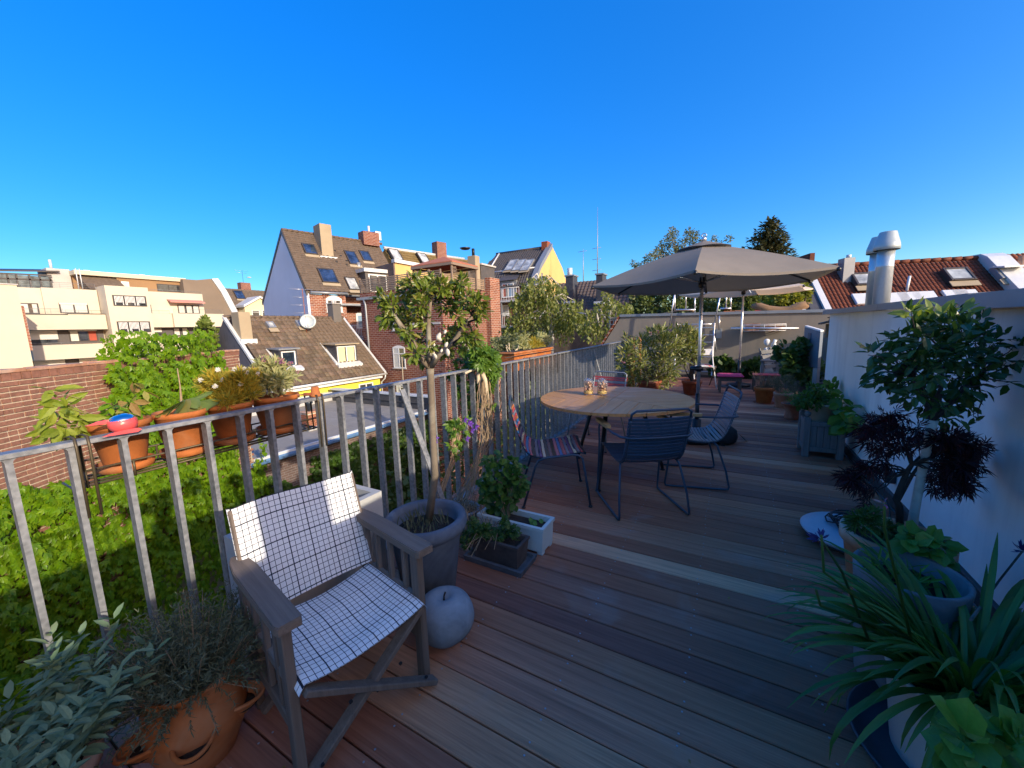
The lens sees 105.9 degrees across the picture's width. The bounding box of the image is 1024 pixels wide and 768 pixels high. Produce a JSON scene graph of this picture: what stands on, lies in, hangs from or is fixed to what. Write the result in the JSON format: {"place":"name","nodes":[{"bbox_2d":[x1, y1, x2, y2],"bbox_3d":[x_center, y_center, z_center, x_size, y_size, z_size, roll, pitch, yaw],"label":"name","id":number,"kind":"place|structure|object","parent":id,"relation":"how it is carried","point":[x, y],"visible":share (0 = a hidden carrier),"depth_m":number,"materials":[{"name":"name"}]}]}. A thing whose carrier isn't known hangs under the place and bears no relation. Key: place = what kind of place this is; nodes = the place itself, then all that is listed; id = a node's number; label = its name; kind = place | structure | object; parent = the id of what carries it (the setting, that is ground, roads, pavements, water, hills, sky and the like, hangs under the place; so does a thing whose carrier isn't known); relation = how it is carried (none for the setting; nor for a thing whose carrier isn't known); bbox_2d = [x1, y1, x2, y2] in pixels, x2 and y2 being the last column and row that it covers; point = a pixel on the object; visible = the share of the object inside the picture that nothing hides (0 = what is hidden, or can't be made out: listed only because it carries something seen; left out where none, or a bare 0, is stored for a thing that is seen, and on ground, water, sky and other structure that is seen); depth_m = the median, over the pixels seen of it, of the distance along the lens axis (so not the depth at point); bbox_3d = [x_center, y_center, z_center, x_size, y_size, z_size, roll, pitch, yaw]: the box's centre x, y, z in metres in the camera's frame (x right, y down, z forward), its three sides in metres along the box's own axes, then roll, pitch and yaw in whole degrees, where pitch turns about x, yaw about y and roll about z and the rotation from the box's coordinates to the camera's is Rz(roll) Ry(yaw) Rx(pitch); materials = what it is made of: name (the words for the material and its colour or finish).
{"place":"outdoors","nodes":[
{"label":"outdoors","id":0,"kind":"place"},
{"bbox_2d":[216,300,386,416],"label":"house","id":1,"kind":"structure","parent":0,"point":[328,352],"depth_m":22.76,"materials":[{"name":"tile"}]},
{"bbox_2d":[281,351,296,365],"bbox_3d":[-12.183,-1.372,21.079,0.033,0.839,0.802,3,9,29],"label":"window","id":2,"kind":"structure","parent":1,"relation":"in","point":[290,356],"depth_m":21.12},
{"bbox_2d":[290,288,312,331],"bbox_3d":[-12.699,-4.413,23.514,0.320,2.748,1.340,6,11,43],"label":"tv antenna","id":3,"kind":"object","parent":1,"relation":"on","point":[302,289],"visible":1,"depth_m":23.53,"materials":[{"name":"metal"}]},
{"bbox_2d":[299,314,315,328],"bbox_3d":[-12.457,-3.832,23.577,0.669,0.892,0.668,2,9,22],"label":"satellite dish","id":4,"kind":"object","parent":3,"relation":"attached to","point":[309,321],"visible":1,"depth_m":23.64,"materials":[{"name":"metal"}]},
{"bbox_2d":[337,345,355,362],"bbox_3d":[-10.333,-1.863,24.132,0.038,1.023,1.369,3,9,29],"label":"window","id":5,"kind":"structure","parent":1,"relation":"in","point":[344,353],"depth_m":24.09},
{"bbox_2d":[448,492,486,536],"bbox_3d":[-0.318,0.900,2.585,0.469,0.212,0.505,3,9,29],"label":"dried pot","id":6,"kind":"object","parent":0,"point":[472,507],"visible":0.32,"depth_m":2.57,"materials":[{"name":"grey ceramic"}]},
{"bbox_2d":[453,427,541,493],"bbox_3d":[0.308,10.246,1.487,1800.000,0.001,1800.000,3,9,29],"label":"ground","id":7,"kind":"structure","parent":0,"point":[508,449],"depth_m":33.80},
{"bbox_2d":[0,283,32,368],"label":"gable house","id":8,"kind":"structure","parent":7,"relation":"on","point":[16,347],"depth_m":31.10,"materials":[{"name":"paint"}]},
{"bbox_2d":[0,259,223,365],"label":"apartment building","id":9,"kind":"structure","parent":7,"relation":"on","point":[74,316],"depth_m":41.50,"materials":[{"name":"paint"}]},
{"bbox_2d":[20,303,39,313],"bbox_3d":[-47.586,-7.450,38.062,0.038,1.036,1.272,3,9,29],"label":"window","id":10,"kind":"structure","parent":9,"relation":"in","point":[26,305],"depth_m":38.14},
{"bbox_2d":[29,330,59,344],"bbox_3d":[-46.922,-4.670,38.665,0.056,1.372,2.042,3,9,29],"label":"window","id":11,"kind":"structure","parent":9,"relation":"in","point":[39,336],"depth_m":38.75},
{"bbox_2d":[33,359,65,365],"bbox_3d":[-46.792,-1.830,39.157,0.056,1.204,2.140,3,9,29],"label":"window","id":12,"kind":"structure","parent":9,"relation":"in","point":[60,361],"depth_m":39.02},
{"bbox_2d":[58,303,88,312],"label":"window","id":13,"kind":"structure","parent":9,"relation":"in","point":[65,307],"depth_m":40.43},
{"bbox_2d":[68,330,98,341],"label":"window","id":14,"kind":"structure","parent":9,"relation":"in","point":[74,335],"depth_m":41.03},
{"bbox_2d":[112,295,146,306],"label":"window","id":15,"kind":"structure","parent":9,"relation":"in","point":[118,300],"depth_m":42.53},
{"bbox_2d":[116,321,150,331],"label":"window","id":16,"kind":"structure","parent":9,"relation":"in","point":[133,326],"depth_m":42.94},
{"bbox_2d":[157,284,180,291],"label":"window","id":17,"kind":"structure","parent":9,"relation":"in","point":[165,287],"depth_m":48.62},
{"bbox_2d":[177,305,199,313],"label":"window","id":18,"kind":"structure","parent":9,"relation":"in","point":[180,307],"depth_m":49.06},
{"bbox_2d":[0,349,259,732],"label":"brick wall","id":19,"kind":"structure","parent":7,"relation":"on","point":[20,396],"depth_m":6.37,"materials":[{"name":"brick"}]},
{"bbox_2d":[0,329,271,730],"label":"creeper","id":20,"kind":"object","parent":19,"relation":"attached to","point":[54,560],"visible":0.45,"depth_m":7.27,"materials":[{"name":"green plant"}]},
{"bbox_2d":[193,313,219,351],"bbox_3d":[-16.607,1.971,21.457,2.857,11.644,1.849,3,9,29],"label":"thuja tree","id":21,"kind":"object","parent":7,"relation":"on","point":[205,323],"visible":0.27,"depth_m":20.48,"materials":[{"name":"green plant"}]},
{"bbox_2d":[179,277,320,334],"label":"mansard house","id":22,"kind":"structure","parent":7,"relation":"on","point":[217,296],"depth_m":53.17,"materials":[{"name":"paint"}]},
{"bbox_2d":[262,223,388,341],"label":"brick house","id":23,"kind":"structure","parent":7,"relation":"on","point":[324,262],"depth_m":30.85,"materials":[{"name":"beige tile"}]},
{"bbox_2d":[251,388,429,499],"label":"flat roof building","id":24,"kind":"structure","parent":7,"relation":"on","point":[286,446],"depth_m":16.21,"materials":[{"name":"concrete"}]},
{"bbox_2d":[300,401,316,431],"bbox_3d":[-8.189,1.196,15.741,0.570,1.316,0.700,3,9,29],"label":"chimney stack","id":25,"kind":"object","parent":24,"relation":"on","point":[303,415],"visible":0.38,"depth_m":15.55,"materials":[{"name":"brick"}]},
{"bbox_2d":[264,419,430,512],"bbox_3d":[-5.823,4.889,16.077,0.679,5.434,8.109,3,9,29],"label":"ivy","id":26,"kind":"object","parent":24,"relation":"attached to","point":[334,456],"visible":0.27,"depth_m":16.00,"materials":[{"name":"green plant"}]},
{"bbox_2d":[375,241,468,290],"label":"mossy roof house","id":27,"kind":"structure","parent":7,"relation":"on","point":[400,261],"depth_m":36.95,"materials":[{"name":"tile"}]},
{"bbox_2d":[356,247,502,491],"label":"brick block","id":28,"kind":"structure","parent":7,"relation":"on","point":[387,348],"depth_m":25.82,"materials":[{"name":"brick"}]},
{"bbox_2d":[392,345,406,368],"bbox_3d":[-7.424,-1.759,25.349,1.196,1.542,0.088,3,9,29],"label":"window","id":29,"kind":"structure","parent":28,"relation":"in","point":[398,350],"depth_m":25.38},
{"bbox_2d":[359,269,484,293],"bbox_3d":[-6.167,-6.832,26.612,7.100,1.051,4.750,3,9,29],"label":"slat fence","id":30,"kind":"object","parent":28,"relation":"on","point":[397,279],"visible":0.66,"depth_m":25.17,"materials":[{"name":"brown wood"}]},
{"bbox_2d":[410,257,477,289],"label":"roof pavilion","id":31,"kind":"structure","parent":28,"relation":"on","point":[445,265],"depth_m":24.93,"materials":[{"name":"red"}]},
{"bbox_2d":[370,368,549,510],"bbox_3d":[1.134,3.710,17.336,10.030,8.028,18.528,3,9,29],"label":"hedge","id":32,"kind":"object","parent":7,"relation":"on","point":[405,478],"visible":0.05,"depth_m":17.32,"materials":[{"name":"green plant"}]},
{"bbox_2d":[97,373,894,767],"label":"deck","id":33,"kind":"structure","parent":7,"relation":"on","point":[635,637],"depth_m":1.66,"materials":[{"name":"brown wood"}]},
{"bbox_2d":[0,602,171,767],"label":"sage pot","id":34,"kind":"object","parent":33,"relation":"on","point":[53,742],"visible":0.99,"depth_m":1.00,"materials":[{"name":"ceramic"}]},
{"bbox_2d":[66,580,271,767],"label":"strawberry pot","id":35,"kind":"object","parent":33,"relation":"on","point":[195,701],"visible":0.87,"depth_m":1.17,"materials":[{"name":"ceramic"}]},
{"bbox_2d":[224,484,387,678],"bbox_3d":[-0.907,0.855,1.802,0.242,0.560,0.600,3,9,29],"label":"tall planter","id":36,"kind":"object","parent":33,"relation":"on","point":[370,499],"visible":0.1,"depth_m":1.81,"materials":[{"name":"ceramic"}]},
{"bbox_2d":[0,335,657,735],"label":"railing","id":37,"kind":"object","parent":33,"relation":"on","point":[572,369],"visible":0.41,"depth_m":2.04,"materials":[{"name":"metal"}]},
{"bbox_2d":[87,413,140,436],"bbox_3d":[-1.316,0.136,1.276,0.087,0.065,0.123,3,9,29],"label":"bird ornament","id":38,"kind":"object","parent":37,"relation":"on","point":[123,423],"visible":1,"depth_m":1.27,"materials":[{"name":"ceramic"}]},
{"bbox_2d":[62,394,327,518],"bbox_3d":[-1.248,0.229,1.647,0.278,0.264,0.877,3,9,29],"label":"wire rack","id":39,"kind":"object","parent":37,"relation":"hanging from","point":[85,478],"visible":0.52,"depth_m":1.42,"materials":[{"name":"metal"}]},
{"bbox_2d":[24,382,159,474],"bbox_3d":[-1.462,0.153,1.371,0.208,0.333,0.336,3,9,29],"label":"hanging pot","id":40,"kind":"object","parent":39,"relation":"in","point":[107,451],"visible":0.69,"depth_m":1.34,"materials":[{"name":"ceramic"}]},
{"bbox_2d":[150,368,220,458],"bbox_3d":[-1.341,0.111,1.572,0.178,0.351,0.220,3,9,29],"label":"hanging pot","id":41,"kind":"object","parent":39,"relation":"in","point":[191,434],"visible":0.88,"depth_m":1.54,"materials":[{"name":"ceramic"}]},
{"bbox_2d":[193,365,264,445],"bbox_3d":[-1.239,0.079,1.749,0.226,0.358,0.314,3,9,29],"label":"hanging pot","id":42,"kind":"object","parent":39,"relation":"on","point":[235,388],"visible":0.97,"depth_m":1.68,"materials":[{"name":"ceramic"}]},
{"bbox_2d":[248,353,301,434],"bbox_3d":[-1.151,0.039,1.903,0.242,0.388,0.266,3,9,29],"label":"hanging pot","id":43,"kind":"object","parent":39,"relation":"on","point":[278,371],"visible":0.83,"depth_m":1.84,"materials":[{"name":"ceramic"}]},
{"bbox_2d":[446,340,502,501],"bbox_3d":[-0.295,0.267,2.994,0.446,1.229,0.970,-1,8,2],"label":"creeper vine","id":44,"kind":"object","parent":37,"relation":"attached to","point":[482,361],"visible":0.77,"depth_m":3.05,"materials":[{"name":"green plant"}]},
{"bbox_2d":[499,331,557,380],"bbox_3d":[0.179,-0.325,4.207,0.331,0.500,1.282,3,9,29],"label":"window box","id":45,"kind":"object","parent":37,"relation":"on","point":[524,349],"visible":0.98,"depth_m":4.16,"materials":[{"name":"ceramic"}]},
{"bbox_2d":[226,470,437,767],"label":"director chair","id":46,"kind":"object","parent":33,"relation":"on","point":[289,544],"visible":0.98,"depth_m":1.41,"materials":[{"name":"fabric"}]},
{"bbox_2d":[368,270,493,593],"bbox_3d":[-0.369,0.283,1.893,0.568,1.634,0.415,-3,8,-10],"label":"standard tree","id":47,"kind":"object","parent":33,"relation":"on","point":[438,524],"visible":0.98,"depth_m":1.82,"materials":[{"name":"green plant"}]},
{"bbox_2d":[432,327,449,358],"bbox_3d":[-0.317,-0.182,1.708,0.081,0.147,0.025,-1,8,3],"label":"shell chime","id":48,"kind":"object","parent":47,"relation":"hanging from","point":[439,339],"visible":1,"depth_m":1.71,"materials":[{"name":"white"}]},
{"bbox_2d":[425,585,473,648],"bbox_3d":[-0.296,1.017,1.707,0.260,0.219,0.260,3,9,29],"label":"stone apple","id":49,"kind":"object","parent":33,"relation":"on","point":[450,613],"visible":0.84,"depth_m":1.62,"materials":[{"name":"grey stone"}]},
{"bbox_2d":[436,415,478,497],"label":"flowering vine","id":50,"kind":"object","parent":33,"relation":"on","point":[454,427],"visible":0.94,"depth_m":2.76,"materials":[{"name":"green plant"}]},
{"bbox_2d":[460,515,536,577],"bbox_3d":[-0.128,0.898,2.264,0.480,0.296,0.404,3,9,29],"label":"brown planter","id":51,"kind":"object","parent":33,"relation":"on","point":[502,547],"visible":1,"depth_m":2.22,"materials":[{"name":"ceramic"}]},
{"bbox_2d":[475,449,554,555],"bbox_3d":[-0.004,0.718,2.437,0.503,0.593,0.248,3,9,29],"label":"mint planter","id":52,"kind":"object","parent":33,"relation":"on","point":[537,528],"visible":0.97,"depth_m":2.42,"materials":[{"name":"ceramic"}]},
{"bbox_2d":[508,395,592,508],"bbox_3d":[0.293,0.504,3.118,0.618,0.805,0.527,-2,8,1],"label":"slatted chair","id":53,"kind":"object","parent":33,"relation":"on","point":[576,447],"visible":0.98,"depth_m":3.07,"materials":[{"name":"multicoloured plastic"}]},
{"bbox_2d":[566,371,627,452],"bbox_3d":[1.001,0.286,4.475,0.527,0.805,0.618,6,11,41],"label":"slatted chair","id":54,"kind":"object","parent":33,"relation":"on","point":[612,381],"visible":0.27,"depth_m":4.59,"materials":[{"name":"pink plastic"}]},
{"bbox_2d":[541,386,694,491],"bbox_3d":[0.923,0.475,3.501,1.310,0.715,1.310,3,9,29],"label":"round table","id":55,"kind":"object","parent":33,"relation":"on","point":[615,401],"visible":0.86,"depth_m":3.27,"materials":[{"name":"brown wood"}]},
{"bbox_2d":[596,408,692,520],"bbox_3d":[0.969,0.521,2.861,0.558,0.805,0.581,-2,8,-5],"label":"slatted chair","id":56,"kind":"object","parent":33,"relation":"on","point":[640,445],"visible":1,"depth_m":2.63,"materials":[{"name":"black plastic"}]},
{"bbox_2d":[614,321,686,389],"bbox_3d":[2.499,-0.432,7.027,1.545,1.403,0.831,-3,8,-6],"label":"oleander","id":57,"kind":"object","parent":33,"relation":"on","point":[647,378],"visible":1,"depth_m":6.90,"materials":[{"name":"plant"}]},
{"bbox_2d":[671,321,707,394],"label":"oleander","id":58,"kind":"object","parent":33,"relation":"on","point":[689,386],"visible":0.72,"depth_m":7.22,"materials":[{"name":"plant"}]},
{"bbox_2d":[664,385,742,489],"bbox_3d":[1.611,0.428,3.371,0.581,0.805,0.558,1,9,15],"label":"slatted chair","id":59,"kind":"object","parent":33,"relation":"on","point":[730,417],"visible":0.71,"depth_m":3.24,"materials":[{"name":"blue plastic"}]},
{"bbox_2d":[691,346,716,388],"bbox_3d":[4.034,-0.349,8.117,0.424,0.852,0.521,0,9,14],"label":"folding chair","id":60,"kind":"object","parent":33,"relation":"on","point":[708,351],"visible":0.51,"depth_m":8.17,"materials":[{"name":"white paint"}]},
{"bbox_2d":[591,233,841,432],"bbox_3d":[2.202,-0.540,4.523,2.253,2.354,2.572,3,9,29],"label":"parasol","id":61,"kind":"object","parent":33,"relation":"on","point":[703,266],"visible":0.93,"depth_m":4.13,"materials":[{"name":"beige fabric"}]},
{"bbox_2d":[709,424,746,444],"bbox_3d":[2.486,0.563,4.375,0.470,0.212,0.266,-2,8,1],"label":"weight bag","id":62,"kind":"object","parent":33,"relation":"on","point":[730,437],"visible":0.55,"depth_m":4.28,"materials":[{"name":"black fabric"}]},
{"bbox_2d":[718,377,741,392],"bbox_3d":[4.238,0.001,7.523,0.390,0.300,0.314,2,9,25],"label":"stool","id":63,"kind":"object","parent":33,"relation":"on","point":[739,380],"visible":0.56,"depth_m":7.40,"materials":[{"name":"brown wood"}]},
{"bbox_2d":[707,353,760,378],"bbox_3d":[5.513,-0.408,9.466,1.390,0.736,0.866,3,9,29],"label":"bed planting","id":64,"kind":"object","parent":33,"relation":"on","point":[723,363],"visible":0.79,"depth_m":9.32,"materials":[{"name":"green plant"}]},
{"bbox_2d":[717,384,751,388],"bbox_3d":[4.708,0.052,8.076,0.840,0.006,0.501,3,9,29],"label":"mat","id":65,"kind":"object","parent":33,"relation":"on","point":[724,386],"visible":0.2,"depth_m":7.97,"materials":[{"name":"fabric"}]},
{"bbox_2d":[678,284,813,387],"bbox_3d":[4.716,-1.119,7.941,2.158,2.369,2.486,-4,9,-16],"label":"parasol","id":66,"kind":"object","parent":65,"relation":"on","point":[793,288],"visible":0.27,"depth_m":8.02,"materials":[{"name":"beige fabric"}]},
{"bbox_2d":[752,370,779,403],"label":"grass pot","id":67,"kind":"object","parent":33,"relation":"on","point":[763,393],"depth_m":6.34,"materials":[{"name":"ceramic"}]},
{"bbox_2d":[752,373,780,391],"bbox_3d":[4.909,-0.028,7.483,0.430,0.330,0.284,2,9,26],"label":"stool","id":68,"kind":"object","parent":33,"relation":"on","point":[758,375],"visible":0.61,"depth_m":7.43,"materials":[{"name":"fabric"}]},
{"bbox_2d":[600,306,934,390],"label":"end wall","id":69,"kind":"structure","parent":33,"relation":"on","point":[728,343],"depth_m":10.02,"materials":[{"name":"concrete"}]},
{"bbox_2d":[669,295,731,375],"bbox_3d":[4.925,-1.410,10.186,1.463,2.302,0.882,3,9,29],"label":"roof ladder","id":70,"kind":"object","parent":69,"relation":"attached to","point":[718,333],"visible":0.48,"depth_m":10.11,"materials":[{"name":"metal"}]},
{"bbox_2d":[743,323,786,330],"bbox_3d":[6.208,-1.401,9.518,0.885,0.198,0.308,3,9,29],"label":"wall trough","id":71,"kind":"object","parent":69,"relation":"attached to","point":[766,325],"depth_m":9.38,"materials":[{"name":"ceramic"}]},
{"bbox_2d":[751,301,809,313],"bbox_3d":[6.602,-1.854,9.539,1.203,0.366,0.240,3,9,29],"label":"driftwood log","id":72,"kind":"object","parent":69,"relation":"on","point":[795,306],"visible":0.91,"depth_m":9.46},
{"bbox_2d":[760,339,776,380],"bbox_3d":[5.783,-0.544,8.707,0.302,0.946,0.210,3,9,29],"label":"bust statue","id":73,"kind":"object","parent":33,"relation":"on","point":[767,342],"visible":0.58,"depth_m":8.64,"materials":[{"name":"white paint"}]},
{"bbox_2d":[759,347,787,388],"bbox_3d":[5.528,-0.347,7.978,0.610,0.782,0.641,-7,10,-30],"label":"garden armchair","id":74,"kind":"object","parent":33,"relation":"on","point":[773,365],"visible":0.41,"depth_m":8.07,"materials":[{"name":"grey wood"}]},
{"bbox_2d":[768,373,799,409],"bbox_3d":[4.167,0.108,5.949,0.466,0.577,0.318,0,8,9],"label":"lavender pot","id":75,"kind":"object","parent":33,"relation":"on","point":[779,397],"visible":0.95,"depth_m":5.91,"materials":[{"name":"ceramic"}]},
{"bbox_2d":[781,388,800,419],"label":"waisted pot","id":76,"kind":"object","parent":33,"relation":"on","point":[791,412],"visible":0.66,"depth_m":5.29,"materials":[{"name":"ceramic"}]},
{"bbox_2d":[770,335,825,398],"bbox_3d":[4.819,-0.274,6.450,1.040,1.119,0.664,-4,8,-12],"label":"hydrangea","id":77,"kind":"object","parent":33,"relation":"on","point":[792,359],"visible":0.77,"depth_m":6.26,"materials":[{"name":"green plant"}]},
{"bbox_2d":[803,325,823,392],"bbox_3d":[4.857,-0.317,6.276,0.111,1.251,0.747,2,9,24],"label":"panel screen","id":78,"kind":"object","parent":33,"relation":"on","point":[814,335],"visible":0.59,"depth_m":6.01,"materials":[{"name":"wood"}]},
{"bbox_2d":[797,408,845,460],"bbox_3d":[3.116,0.479,3.901,0.326,0.462,0.351,3,9,29],"label":"planter box","id":79,"kind":"object","parent":33,"relation":"on","point":[813,436],"visible":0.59,"depth_m":3.79,"materials":[{"name":"grey wood"}]},
{"bbox_2d":[790,381,834,421],"bbox_3d":[3.006,0.193,3.854,0.537,0.448,0.297,-5,9,-21],"label":"basil pot","id":80,"kind":"object","parent":79,"relation":"on","point":[816,405],"visible":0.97,"depth_m":3.81,"materials":[{"name":"green ceramic"}]},
{"bbox_2d":[800,512,843,552],"bbox_3d":[2.094,0.932,2.365,0.536,0.067,0.536,3,9,29],"label":"serving tray","id":81,"kind":"object","parent":33,"relation":"on","point":[812,522],"visible":0.27,"depth_m":2.42,"materials":[{"name":"ceramic"}]},
{"bbox_2d":[824,509,856,528],"bbox_3d":[2.161,0.850,2.396,0.317,0.073,0.292,-2,8,0],"label":"cable tangle","id":82,"kind":"object","parent":81,"relation":"on","point":[835,520],"visible":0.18,"depth_m":2.47,"materials":[{"name":"black plastic"}]},
{"bbox_2d":[821,376,865,435],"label":"squash plant","id":83,"kind":"object","parent":33,"relation":"on","point":[842,419],"visible":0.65,"depth_m":3.55,"materials":[{"name":"green plant"}]},
{"bbox_2d":[758,498,1023,767],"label":"agapanthus","id":84,"kind":"object","parent":33,"relation":"on","point":[975,655],"visible":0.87,"depth_m":1.16,"materials":[{"name":"plant"}]},
{"bbox_2d":[828,403,998,606],"bbox_3d":[1.786,0.559,1.750,0.883,1.000,0.458,-6,9,-27],"label":"potted plant","id":85,"kind":"object","parent":33,"relation":"on","point":[956,457],"visible":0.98,"depth_m":1.63,"materials":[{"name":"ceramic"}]},
{"bbox_2d":[852,296,1023,525],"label":"laurel standard","id":86,"kind":"object","parent":85,"relation":"in","point":[948,350],"visible":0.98,"depth_m":1.60,"materials":[{"name":"plant"}]},
{"bbox_2d":[852,542,976,687],"bbox_3d":[1.412,0.832,1.404,0.341,0.582,0.345,3,9,29],"label":"plant pot","id":87,"kind":"object","parent":33,"relation":"on","point":[945,609],"visible":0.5,"depth_m":1.37,"materials":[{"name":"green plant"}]},
{"bbox_2d":[920,695,1023,767],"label":"broad leaf plant","id":88,"kind":"object","parent":33,"relation":"on","point":[964,733],"visible":1,"depth_m":0.67,"materials":[{"name":"plant"}]},
{"bbox_2d":[488,241,565,428],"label":"ochre gable house","id":89,"kind":"structure","parent":7,"relation":"on","point":[513,269],"depth_m":39.53,"materials":[{"name":"paint"}]},
{"bbox_2d":[494,273,585,435],"bbox_3d":[1.657,0.673,21.275,5.381,13.215,2.926,-2,8,0],"label":"birch tree","id":90,"kind":"object","parent":7,"relation":"on","point":[546,299],"visible":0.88,"depth_m":20.04,"materials":[{"name":"green plant"}]},
{"bbox_2d":[577,291,633,345],"bbox_3d":[4.484,1.649,17.939,2.866,12.072,2.217,-1,8,3],"label":"birch tree","id":91,"kind":"object","parent":7,"relation":"on","point":[610,305],"visible":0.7,"depth_m":17.01,"materials":[{"name":"green plant"}]},
{"bbox_2d":[625,295,720,313],"bbox_3d":[8.998,0.554,22.009,5.022,12.763,3.753,3,9,29],"label":"lime tree","id":92,"kind":"object","parent":7,"relation":"on","point":[640,303],"visible":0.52,"depth_m":20.58,"materials":[{"name":"green plant"}]},
{"bbox_2d":[629,226,734,298],"bbox_3d":[11.418,-2.584,27.716,6.890,17.188,3.388,-2,8,0],"label":"poplar tree","id":93,"kind":"object","parent":7,"relation":"on","point":[659,255],"visible":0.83,"depth_m":26.14,"materials":[{"name":"green plant"}]},
{"bbox_2d":[716,295,766,311],"bbox_3d":[8.824,2.040,15.024,3.410,11.840,1.832,-7,10,-33],"label":"maple tree","id":94,"kind":"object","parent":7,"relation":"on","point":[749,301],"visible":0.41,"depth_m":13.36,"materials":[{"name":"green plant"}]},
{"bbox_2d":[741,215,799,256],"bbox_3d":[17.158,-2.671,27.262,5.399,17.262,4.812,-5,9,-24],"label":"fir tree","id":95,"kind":"object","parent":7,"relation":"on","point":[770,240],"visible":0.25,"depth_m":25.52,"materials":[{"name":"green plant"}]},
{"bbox_2d":[761,281,814,393],"bbox_3d":[7.796,2.716,11.436,1.606,11.594,1.127,-5,9,-22],"label":"golden bush","id":96,"kind":"object","parent":7,"relation":"on","point":[786,299],"visible":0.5,"depth_m":10.36,"materials":[{"name":"green plant"}]},
{"bbox_2d":[798,253,1023,309],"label":"red roof house","id":97,"kind":"structure","parent":7,"relation":"on","point":[846,285],"depth_m":15.91,"materials":[{"name":"tile"}]},
{"bbox_2d":[822,288,1023,619],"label":"terrace wall","id":98,"kind":"structure","parent":7,"relation":"on","point":[977,525],"depth_m":1.88,"materials":[{"name":"paint"}]},
{"bbox_2d":[864,236,877,311],"bbox_3d":[4.908,-1.461,5.207,0.249,0.999,0.249,3,9,29],"label":"vent pipe","id":99,"kind":"object","parent":98,"relation":"on","point":[871,275],"visible":0.3,"depth_m":5.19,"materials":[{"name":"metal"}]},
{"bbox_2d":[872,230,900,310],"bbox_3d":[4.589,-1.371,4.764,0.249,0.967,0.249,3,9,29],"label":"vent pipe","id":100,"kind":"object","parent":98,"relation":"on","point":[887,245],"visible":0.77,"depth_m":4.70,"materials":[{"name":"metal"}]},
{"bbox_2d":[882,470,899,516],"bbox_3d":[2.604,0.803,2.632,0.082,0.324,0.473,4,10,36],"label":"wall socket","id":101,"kind":"object","parent":98,"relation":"attached to","point":[895,481],"depth_m":2.74,"materials":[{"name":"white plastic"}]},
{"bbox_2d":[988,253,1023,284],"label":"orange roof house","id":102,"kind":"structure","parent":7,"relation":"on","point":[996,273],"depth_m":15.23,"materials":[{"name":"tile"}]},
{"bbox_2d":[485,332,518,454],"bbox_3d":[-0.370,0.576,11.729,1.260,4.258,1.067,-4,8,-13],"label":"shrub","id":103,"kind":"object","parent":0,"point":[496,343],"visible":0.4,"depth_m":11.34,"materials":[{"name":"green plant"}]},
{"bbox_2d":[0,0,1023,310],"label":"sky","id":104,"kind":"structure","parent":0,"point":[164,138],"materials":[{"name":"blue"}]},
{"bbox_2d":[543,268,634,390],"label":"dark roof house","id":105,"kind":"structure","parent":0,"point":[576,290],"depth_m":34.04,"materials":[{"name":"beige tile"}]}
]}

